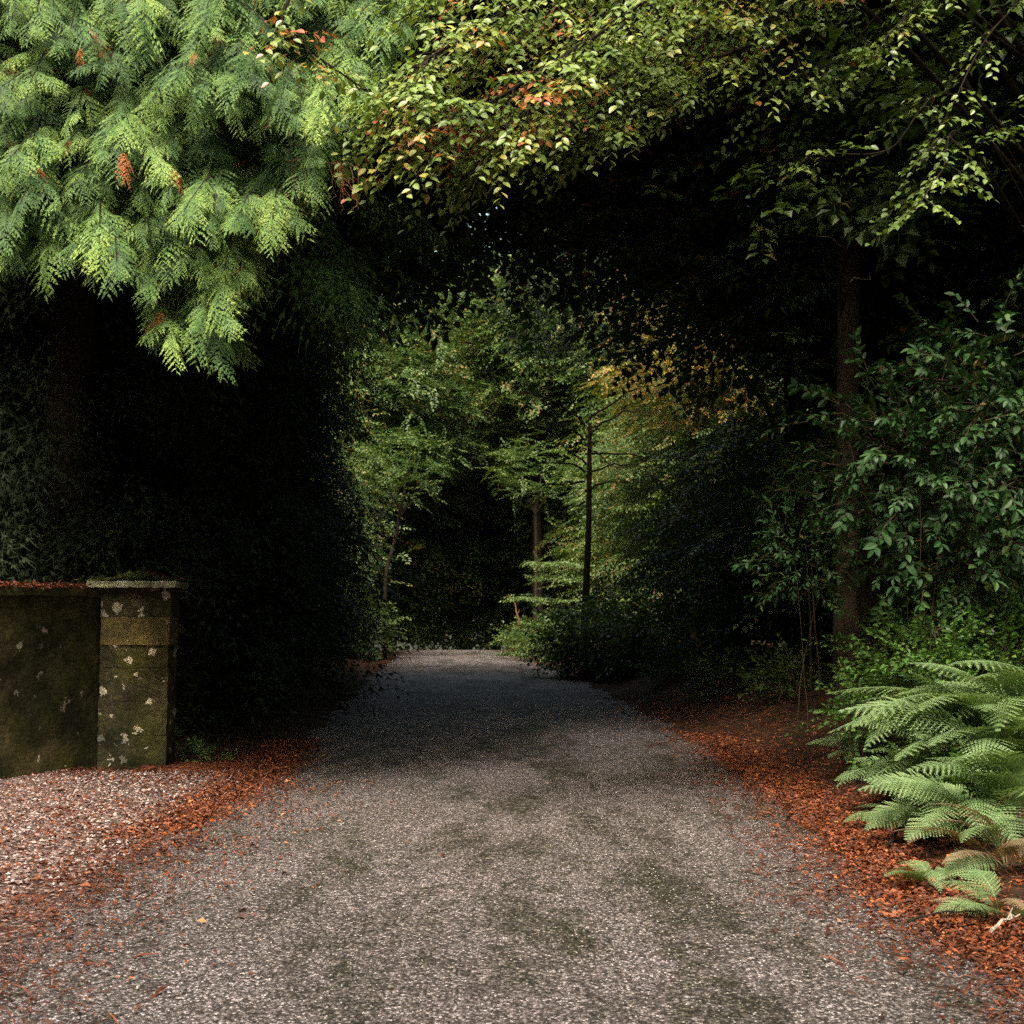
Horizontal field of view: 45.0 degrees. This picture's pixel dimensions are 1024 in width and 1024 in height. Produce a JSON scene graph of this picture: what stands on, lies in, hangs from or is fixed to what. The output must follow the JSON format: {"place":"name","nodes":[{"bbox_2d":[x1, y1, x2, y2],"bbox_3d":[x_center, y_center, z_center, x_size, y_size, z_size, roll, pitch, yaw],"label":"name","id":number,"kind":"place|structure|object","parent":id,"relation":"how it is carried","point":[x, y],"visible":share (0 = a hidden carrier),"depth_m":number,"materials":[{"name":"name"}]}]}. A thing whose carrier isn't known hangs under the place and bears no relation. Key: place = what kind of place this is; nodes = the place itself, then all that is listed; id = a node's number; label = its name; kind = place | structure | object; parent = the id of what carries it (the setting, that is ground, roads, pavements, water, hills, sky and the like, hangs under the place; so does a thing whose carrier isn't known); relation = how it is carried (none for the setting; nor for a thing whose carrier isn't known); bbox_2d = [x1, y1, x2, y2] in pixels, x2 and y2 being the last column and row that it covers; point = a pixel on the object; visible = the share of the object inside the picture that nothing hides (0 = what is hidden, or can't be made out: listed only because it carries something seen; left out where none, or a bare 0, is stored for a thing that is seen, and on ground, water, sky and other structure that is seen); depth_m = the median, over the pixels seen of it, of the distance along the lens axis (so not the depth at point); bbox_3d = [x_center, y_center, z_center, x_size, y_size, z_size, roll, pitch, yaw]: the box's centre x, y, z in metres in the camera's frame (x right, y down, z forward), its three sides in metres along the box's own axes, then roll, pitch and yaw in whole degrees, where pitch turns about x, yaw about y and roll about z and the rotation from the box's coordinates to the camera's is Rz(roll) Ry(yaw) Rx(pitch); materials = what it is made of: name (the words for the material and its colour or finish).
{"place":"outdoors","nodes":[
{"label":"outdoors","id":0,"kind":"place"},
{"bbox_2d":[0,770,288,946],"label":"driveway","id":1,"kind":"structure","parent":0,"point":[38,869],"depth_m":9.09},
{"bbox_2d":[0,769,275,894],"bbox_3d":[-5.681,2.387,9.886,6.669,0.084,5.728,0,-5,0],"label":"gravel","id":2,"kind":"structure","parent":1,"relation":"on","point":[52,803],"depth_m":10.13,"materials":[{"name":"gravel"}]},
{"bbox_2d":[0,650,1023,1023],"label":"road","id":3,"kind":"structure","parent":0,"point":[510,724],"depth_m":6.84,"materials":[{"name":"gravel"}]},
{"bbox_2d":[0,768,1022,1023],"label":"road chippings","id":4,"kind":"object","parent":3,"relation":"on","point":[490,898],"visible":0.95,"depth_m":6.86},
{"bbox_2d":[97,634,1023,978],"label":"ground","id":5,"kind":"structure","parent":0,"point":[285,728],"depth_m":16.63,"materials":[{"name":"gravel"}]},
{"bbox_2d":[0,586,100,778],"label":"boundary wall","id":6,"kind":"structure","parent":5,"relation":"on","point":[49,662],"depth_m":12.59,"materials":[{"name":"stone"}]},
{"bbox_2d":[0,580,98,588],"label":"leaf litter","id":7,"kind":"object","parent":6,"relation":"on","point":[37,584],"visible":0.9,"depth_m":12.69,"materials":[{"name":"orange plant"}]},
{"bbox_2d":[0,254,181,669],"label":"conifer","id":8,"kind":"object","parent":5,"relation":"on","point":[6,409],"visible":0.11,"depth_m":14.72,"materials":[{"name":"green plant"}]},
{"bbox_2d":[71,569,191,769],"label":"gate pier","id":9,"kind":"structure","parent":5,"relation":"on","point":[139,616],"depth_m":13.16,"materials":[{"name":"stone"}]},
{"bbox_2d":[0,24,285,746],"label":"conifer","id":10,"kind":"object","parent":5,"relation":"on","point":[67,514],"visible":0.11,"depth_m":15.49,"materials":[{"name":"green plant"}]},
{"bbox_2d":[0,90,309,752],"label":"conifer","id":11,"kind":"object","parent":5,"relation":"on","point":[26,406],"visible":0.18,"depth_m":15.47,"materials":[{"name":"green plant"}]},
{"bbox_2d":[0,118,378,748],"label":"conifer","id":12,"kind":"object","parent":5,"relation":"on","point":[237,498],"visible":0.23,"depth_m":16.73,"materials":[{"name":"green plant"}]},
{"bbox_2d":[175,735,237,762],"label":"weed","id":13,"kind":"object","parent":5,"relation":"on","point":[205,757],"visible":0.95,"depth_m":13.39,"materials":[{"name":"green plant"}]},
{"bbox_2d":[0,650,445,1023],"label":"leaf litter","id":14,"kind":"object","parent":5,"relation":"on","point":[260,763],"visible":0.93,"depth_m":9.11,"materials":[{"name":"orange plant"}]},
{"bbox_2d":[0,0,457,588],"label":"cypress tree","id":15,"kind":"object","parent":5,"relation":"on","point":[142,104],"visible":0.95,"depth_m":9.96,"materials":[{"name":"green plant"}]},
{"bbox_2d":[41,146,423,725],"bbox_3d":[-5.516,-3.456,20.780,8.896,15.860,8.194,-1,-5,15],"label":"conifer","id":16,"kind":"object","parent":5,"relation":"on","point":[353,543],"visible":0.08,"depth_m":20.18,"materials":[{"name":"green plant"}]},
{"bbox_2d":[103,310,405,705],"bbox_3d":[-5.760,-2.884,24.141,7.813,15.122,8.483,-3,-6,31],"label":"conifer","id":17,"kind":"object","parent":5,"relation":"on","point":[334,657],"visible":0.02,"depth_m":23.42,"materials":[{"name":"green plant"}]},
{"bbox_2d":[220,318,404,683],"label":"conifer","id":18,"kind":"object","parent":5,"relation":"on","point":[313,537],"visible":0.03,"depth_m":26.56,"materials":[{"name":"green plant"}]},
{"bbox_2d":[246,451,378,649],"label":"hazel tree","id":19,"kind":"object","parent":5,"relation":"on","point":[362,472],"visible":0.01,"depth_m":42.55,"materials":[{"name":"green plant"}]},
{"bbox_2d":[16,1,620,706],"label":"broadleaf tree","id":20,"kind":"object","parent":5,"relation":"on","point":[460,231],"visible":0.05,"depth_m":19.93,"materials":[{"name":"green plant"}]},
{"bbox_2d":[283,306,377,674],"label":"conifer","id":21,"kind":"object","parent":5,"relation":"on","point":[340,530],"depth_m":32.70,"materials":[{"name":"green plant"}]},
{"bbox_2d":[233,301,435,684],"bbox_3d":[-6.937,-2.816,29.879,9.034,16.106,8.322,3,-5,-28],"label":"conifer","id":22,"kind":"object","parent":5,"relation":"on","point":[346,479],"visible":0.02,"depth_m":29.67,"materials":[{"name":"green plant"}]},
{"bbox_2d":[0,0,677,733],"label":"broadleaf tree","id":23,"kind":"object","parent":5,"relation":"on","point":[392,256],"visible":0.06,"depth_m":16.70,"materials":[{"name":"green plant"}]},
{"bbox_2d":[295,427,409,631],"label":"hazel tree","id":24,"kind":"object","parent":5,"relation":"on","point":[374,506],"visible":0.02,"depth_m":48.88,"materials":[{"name":"green plant"}]},
{"bbox_2d":[308,577,411,660],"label":"roadside bush","id":25,"kind":"object","parent":5,"relation":"on","point":[366,651],"visible":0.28,"depth_m":45.66,"materials":[{"name":"green plant"}]},
{"bbox_2d":[320,366,425,630],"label":"hazel tree","id":26,"kind":"object","parent":5,"relation":"on","point":[375,509],"visible":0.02,"depth_m":55.03,"materials":[{"name":"green plant"}]},
{"bbox_2d":[312,292,452,444],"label":"maple tree","id":27,"kind":"object","parent":5,"relation":"on","point":[376,339],"depth_m":63.48,"materials":[{"name":"green plant"}]},
{"bbox_2d":[343,414,467,658],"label":"tree","id":28,"kind":"object","parent":5,"relation":"on","point":[401,510],"visible":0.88,"depth_m":47.01,"materials":[{"name":"green plant"}]},
{"bbox_2d":[256,128,577,354],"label":"broadleaf tree","id":29,"kind":"object","parent":5,"relation":"on","point":[390,342],"depth_m":24.20,"materials":[{"name":"green plant"}]},
{"bbox_2d":[323,251,524,641],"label":"maple tree","id":30,"kind":"object","parent":5,"relation":"on","point":[411,390],"visible":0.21,"depth_m":63.31,"materials":[{"name":"green plant"}]},
{"bbox_2d":[345,398,510,649],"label":"forest tree","id":31,"kind":"object","parent":5,"relation":"on","point":[419,555],"visible":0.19,"depth_m":74.46,"materials":[{"name":"green plant"}]},
{"bbox_2d":[358,297,528,650],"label":"forest tree","id":32,"kind":"object","parent":5,"relation":"on","point":[436,622],"depth_m":87.94,"materials":[{"name":"green plant"}]},
{"bbox_2d":[246,40,682,703],"bbox_3d":[-4.406,-5.697,23.012,16.783,19.313,17.947,0,-5,5],"label":"broadleaf tree","id":33,"kind":"object","parent":5,"relation":"on","point":[480,312],"depth_m":22.36,"materials":[{"name":"green plant"}]},
{"bbox_2d":[370,250,562,650],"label":"forest tree","id":34,"kind":"object","parent":5,"relation":"on","point":[432,646],"visible":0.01,"depth_m":94.80,"materials":[{"name":"green plant"}]},
{"bbox_2d":[385,395,583,649],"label":"forest tree","id":35,"kind":"object","parent":5,"relation":"on","point":[494,564],"visible":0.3,"depth_m":78.83,"materials":[{"name":"green plant"}]},
{"bbox_2d":[369,228,675,634],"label":"maple tree","id":36,"kind":"object","parent":5,"relation":"on","point":[495,401],"visible":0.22,"depth_m":67.73,"materials":[{"name":"green plant"}]},
{"bbox_2d":[393,260,654,649],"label":"forest tree","id":37,"kind":"object","parent":5,"relation":"on","point":[489,534],"visible":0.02,"depth_m":82.68,"materials":[{"name":"green plant"}]},
{"bbox_2d":[486,615,562,656],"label":"roadside bush","id":38,"kind":"object","parent":5,"relation":"on","point":[510,652],"visible":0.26,"depth_m":49.36,"materials":[{"name":"green plant"}]},
{"bbox_2d":[472,437,584,633],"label":"tree","id":39,"kind":"object","parent":5,"relation":"on","point":[535,509],"visible":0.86,"depth_m":55.04,"materials":[{"name":"green plant"}]},
{"bbox_2d":[498,551,594,616],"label":"sapling","id":40,"kind":"object","parent":5,"relation":"on","point":[551,578],"visible":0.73,"depth_m":45.78,"materials":[{"name":"green plant"}]},
{"bbox_2d":[416,199,688,615],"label":"maple tree","id":41,"kind":"object","parent":5,"relation":"on","point":[486,357],"visible":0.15,"depth_m":67.67,"materials":[{"name":"green plant"}]},
{"bbox_2d":[503,607,603,662],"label":"roadside bush","id":42,"kind":"object","parent":5,"relation":"on","point":[524,640],"visible":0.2,"depth_m":43.58,"materials":[{"name":"green plant"}]},
{"bbox_2d":[476,420,675,633],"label":"forest tree","id":43,"kind":"object","parent":5,"relation":"on","point":[555,504],"visible":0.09,"depth_m":74.64,"materials":[{"name":"green plant"}]},
{"bbox_2d":[475,251,695,657],"bbox_3d":[2.050,-1.510,34.093,6.343,12.730,6.185,-3,-6,34],"label":"pine tree","id":44,"kind":"object","parent":5,"relation":"on","point":[587,558],"visible":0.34,"depth_m":34.14,"materials":[{"name":"green plant"}]},
{"bbox_2d":[518,579,657,681],"bbox_3d":[2.093,3.475,31.928,3.635,3.508,3.849,3,-6,-34],"label":"roadside bush","id":45,"kind":"object","parent":5,"relation":"on","point":[570,656],"visible":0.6,"depth_m":31.43,"materials":[{"name":"green plant"}]},
{"bbox_2d":[534,398,705,634],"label":"hazel tree","id":46,"kind":"object","parent":5,"relation":"on","point":[565,549],"visible":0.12,"depth_m":52.98,"materials":[{"name":"green plant"}]},
{"bbox_2d":[243,0,1023,249],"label":"beech tree","id":47,"kind":"object","parent":5,"relation":"on","point":[622,50],"visible":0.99,"depth_m":8.81,"materials":[{"name":"green plant"}]},
{"bbox_2d":[505,236,782,463],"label":"maple tree","id":48,"kind":"object","parent":5,"relation":"on","point":[588,390],"visible":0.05,"depth_m":63.27,"materials":[{"name":"green plant"}]},
{"bbox_2d":[575,573,758,681],"bbox_3d":[3.753,2.928,29.854,4.340,3.311,4.260,0,-5,0],"label":"roadside bush","id":49,"kind":"object","parent":5,"relation":"on","point":[622,628],"visible":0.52,"depth_m":29.31,"materials":[{"name":"green plant"}]},
{"bbox_2d":[575,269,783,640],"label":"autumn tree","id":50,"kind":"object","parent":5,"relation":"on","point":[661,408],"visible":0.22,"depth_m":43.77,"materials":[{"name":"yellow plant"}]},
{"bbox_2d":[550,368,814,637],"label":"hazel tree","id":51,"kind":"object","parent":5,"relation":"on","point":[618,517],"visible":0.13,"depth_m":45.38,"materials":[{"name":"green plant"}]},
{"bbox_2d":[406,7,961,663],"bbox_3d":[5.442,-5.667,23.108,16.394,17.896,15.440,-4,-7,43],"label":"broadleaf tree","id":52,"kind":"object","parent":5,"relation":"on","point":[562,279],"visible":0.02,"depth_m":22.35,"materials":[{"name":"green plant"}]},
{"bbox_2d":[618,408,781,647],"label":"understorey tree","id":53,"kind":"object","parent":5,"relation":"on","point":[679,470],"visible":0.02,"depth_m":32.29,"materials":[{"name":"green plant"}]},
{"bbox_2d":[391,0,1023,684],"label":"broadleaf tree","id":54,"kind":"object","parent":5,"relation":"on","point":[871,302],"visible":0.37,"depth_m":17.26,"materials":[{"name":"green plant"}]},
{"bbox_2d":[598,433,818,659],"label":"understorey tree","id":55,"kind":"object","parent":5,"relation":"on","point":[667,531],"visible":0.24,"depth_m":26.24,"materials":[{"name":"green plant"}]},
{"bbox_2d":[631,341,812,531],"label":"hazel tree","id":56,"kind":"object","parent":5,"relation":"on","point":[715,418],"visible":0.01,"depth_m":46.79,"materials":[{"name":"green plant"}]},
{"bbox_2d":[668,644,779,704],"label":"bramble bush","id":57,"kind":"object","parent":5,"relation":"on","point":[725,674],"visible":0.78,"depth_m":20.80,"materials":[{"name":"green plant"}]},
{"bbox_2d":[477,19,1023,668],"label":"broadleaf tree","id":58,"kind":"object","parent":5,"relation":"on","point":[709,249],"visible":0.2,"depth_m":18.87,"materials":[{"name":"green plant"}]},
{"bbox_2d":[489,650,1023,1023],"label":"leaf litter","id":59,"kind":"object","parent":5,"relation":"on","point":[880,865],"visible":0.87,"depth_m":8.09,"materials":[{"name":"brown plant"}]},
{"bbox_2d":[727,633,832,708],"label":"bramble bush","id":60,"kind":"object","parent":5,"relation":"on","point":[788,676],"visible":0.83,"depth_m":17.43,"materials":[{"name":"green plant"}]},
{"bbox_2d":[727,480,869,733],"bbox_3d":[3.513,1.149,14.974,1.678,3.127,1.561,0,-5,0],"label":"laurel","id":61,"kind":"object","parent":5,"relation":"on","point":[788,559],"visible":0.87,"depth_m":14.91,"materials":[{"name":"green plant"}]},
{"bbox_2d":[654,411,946,666],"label":"understorey tree","id":62,"kind":"object","parent":5,"relation":"on","point":[722,582],"visible":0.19,"depth_m":21.83,"materials":[{"name":"green plant"}]},
{"bbox_2d":[741,437,881,702],"bbox_3d":[4.033,0.798,16.585,1.801,3.577,1.934,0,-5,0],"label":"laurel","id":63,"kind":"object","parent":5,"relation":"on","point":[756,496],"visible":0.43,"depth_m":16.66,"materials":[{"name":"green plant"}]},
{"bbox_2d":[624,0,1023,341],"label":"broadleaf tree","id":64,"kind":"object","parent":5,"relation":"on","point":[993,90],"visible":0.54,"depth_m":14.06,"materials":[{"name":"green plant"}]},
{"bbox_2d":[654,323,1023,658],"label":"understorey tree","id":65,"kind":"object","parent":5,"relation":"on","point":[770,462],"visible":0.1,"depth_m":19.26,"materials":[{"name":"green plant"}]},
{"bbox_2d":[686,329,995,644],"bbox_3d":[10.015,-3.092,30.561,11.877,13.766,12.611,3,-6,-33],"label":"broadleaf tree","id":66,"kind":"object","parent":5,"relation":"on","point":[756,405],"depth_m":30.50,"materials":[{"name":"green plant"}]},
{"bbox_2d":[658,107,1023,662],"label":"broadleaf tree","id":67,"kind":"object","parent":5,"relation":"on","point":[767,381],"depth_m":21.84,"materials":[{"name":"green plant"}]},
{"bbox_2d":[816,7,870,710],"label":"pine tree","id":68,"kind":"object","parent":5,"relation":"on","point":[848,319],"visible":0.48,"depth_m":15.57,"materials":[{"name":"brown plant"}]},
{"bbox_2d":[785,646,912,786],"bbox_3d":[3.180,1.881,11.247,1.251,1.325,1.354,0,-5,0],"label":"undergrowth plant","id":69,"kind":"object","parent":5,"relation":"on","point":[836,713],"visible":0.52,"depth_m":11.17,"materials":[{"name":"green plant"}]},
{"bbox_2d":[806,729,892,765],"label":"fern","id":70,"kind":"object","parent":5,"relation":"on","point":[833,738],"visible":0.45,"depth_m":11.64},
{"bbox_2d":[678,643,1020,789],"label":"leaf litter","id":71,"kind":"object","parent":5,"relation":"on","point":[780,689],"visible":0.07,"depth_m":20.16,"materials":[{"name":"brown plant"}]},
{"bbox_2d":[703,388,1003,646],"bbox_3d":[8.035,0.136,26.437,7.848,6.778,8.797,0,-5,0],"label":"understorey tree","id":72,"kind":"object","parent":5,"relation":"on","point":[754,622],"visible":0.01,"depth_m":25.31,"materials":[{"name":"green plant"}]},
{"bbox_2d":[802,598,919,754],"bbox_3d":[3.544,1.674,12.463,1.232,1.608,0.848,-2,-5,19],"label":"undergrowth plant","id":73,"kind":"object","parent":5,"relation":"on","point":[842,637],"visible":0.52,"depth_m":12.44,"materials":[{"name":"green plant"}]},
{"bbox_2d":[835,712,927,767],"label":"weed","id":74,"kind":"object","parent":5,"relation":"on","point":[876,746],"visible":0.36,"depth_m":11.34,"materials":[{"name":"green plant"}]},
{"bbox_2d":[742,2,1023,408],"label":"broadleaf tree","id":75,"kind":"object","parent":5,"relation":"on","point":[1020,256],"visible":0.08,"depth_m":17.18,"materials":[{"name":"green plant"}]},
{"bbox_2d":[834,748,935,788],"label":"fern","id":76,"kind":"object","parent":5,"relation":"on","point":[867,769],"visible":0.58,"depth_m":9.94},
{"bbox_2d":[842,804,933,830],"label":"fern","id":77,"kind":"object","parent":5,"relation":"on","point":[856,813],"visible":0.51,"depth_m":9.18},
{"bbox_2d":[761,326,1023,773],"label":"laurel","id":78,"kind":"object","parent":5,"relation":"on","point":[871,462],"visible":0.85,"depth_m":10.66,"materials":[{"name":"green plant"}]},
{"bbox_2d":[817,607,976,693],"bbox_3d":[5.242,1.988,16.525,2.217,1.754,2.149,0,-5,0],"label":"bramble bush","id":79,"kind":"object","parent":5,"relation":"on","point":[868,619],"visible":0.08,"depth_m":16.30,"materials":[{"name":"green plant"}]},
{"bbox_2d":[849,695,947,757],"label":"fern","id":80,"kind":"object","parent":5,"relation":"on","point":[895,725],"visible":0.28,"depth_m":10.47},
{"bbox_2d":[833,619,969,759],"bbox_3d":[3.463,1.680,10.941,1.154,1.453,1.214,-3,-6,34],"label":"undergrowth plant","id":81,"kind":"object","parent":5,"relation":"on","point":[853,670],"visible":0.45,"depth_m":10.87,"materials":[{"name":"green plant"}]},
{"bbox_2d":[848,717,967,798],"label":"weed","id":82,"kind":"object","parent":5,"relation":"on","point":[879,756],"visible":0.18,"depth_m":10.08,"materials":[{"name":"green plant"}]},
{"bbox_2d":[828,611,999,709],"bbox_3d":[4.842,1.871,14.033,2.249,1.537,2.032,0,-5,0],"label":"bramble bush","id":83,"kind":"object","parent":5,"relation":"on","point":[885,650],"visible":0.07,"depth_m":14.22,"materials":[{"name":"green plant"}]},
{"bbox_2d":[805,239,1023,654],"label":"understorey tree","id":84,"kind":"object","parent":5,"relation":"on","point":[1017,346],"visible":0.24,"depth_m":15.42,"materials":[{"name":"green plant"}]},
{"bbox_2d":[809,446,1023,676],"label":"laurel","id":85,"kind":"object","parent":5,"relation":"on","point":[984,572],"visible":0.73,"depth_m":10.73,"materials":[{"name":"green plant"}]},
{"bbox_2d":[885,860,957,892],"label":"fern","id":86,"kind":"object","parent":5,"relation":"on","point":[921,876],"visible":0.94,"depth_m":7.29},
{"bbox_2d":[826,671,1023,789],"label":"fern","id":87,"kind":"object","parent":5,"relation":"on","point":[979,732],"visible":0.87,"depth_m":9.06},
{"bbox_2d":[866,733,1001,798],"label":"fern","id":88,"kind":"object","parent":5,"relation":"on","point":[914,761],"visible":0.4,"depth_m":9.39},
{"bbox_2d":[863,587,1005,758],"bbox_3d":[3.562,1.471,10.497,1.105,1.685,1.364,0,-5,0],"label":"undergrowth plant","id":89,"kind":"object","parent":5,"relation":"on","point":[901,629],"visible":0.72,"depth_m":10.48,"materials":[{"name":"green plant"}]},
{"bbox_2d":[862,785,1015,843],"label":"fern","id":90,"kind":"object","parent":5,"relation":"on","point":[896,810],"visible":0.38,"depth_m":8.62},
{"bbox_2d":[858,758,1023,841],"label":"fern","id":91,"kind":"object","parent":5,"relation":"on","point":[929,785],"visible":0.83,"depth_m":8.22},
{"bbox_2d":[878,265,1023,702],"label":"laurel","id":92,"kind":"object","parent":5,"relation":"on","point":[984,514],"visible":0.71,"depth_m":10.49,"materials":[{"name":"green plant"}]},
{"bbox_2d":[891,613,1023,758],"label":"undergrowth plant","id":93,"kind":"object","parent":5,"relation":"on","point":[950,653],"visible":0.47,"depth_m":10.21,"materials":[{"name":"green plant"}]},
{"bbox_2d":[892,803,1023,876],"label":"fern","id":94,"kind":"object","parent":5,"relation":"on","point":[993,831],"visible":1,"depth_m":7.48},
{"bbox_2d":[892,732,1023,837],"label":"weed","id":95,"kind":"object","parent":5,"relation":"on","point":[953,754],"visible":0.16,"depth_m":8.77,"materials":[{"name":"green plant"}]},
{"bbox_2d":[898,658,1023,741],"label":"fern","id":96,"kind":"object","parent":5,"relation":"on","point":[986,687],"visible":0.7,"depth_m":9.38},
{"bbox_2d":[912,584,1023,697],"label":"undergrowth plant","id":97,"kind":"object","parent":5,"relation":"on","point":[1010,619],"visible":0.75,"depth_m":10.50,"materials":[{"name":"green plant"}]},
{"bbox_2d":[925,750,1023,810],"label":"fern","id":98,"kind":"object","parent":5,"relation":"on","point":[1014,779],"visible":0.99,"depth_m":8.12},
{"bbox_2d":[929,869,1023,917],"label":"fern","id":99,"kind":"object","parent":5,"relation":"on","point":[969,904],"visible":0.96,"depth_m":6.57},
{"bbox_2d":[938,644,1023,691],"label":"shrub","id":100,"kind":"object","parent":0,"point":[1020,664],"visible":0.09,"depth_m":11.59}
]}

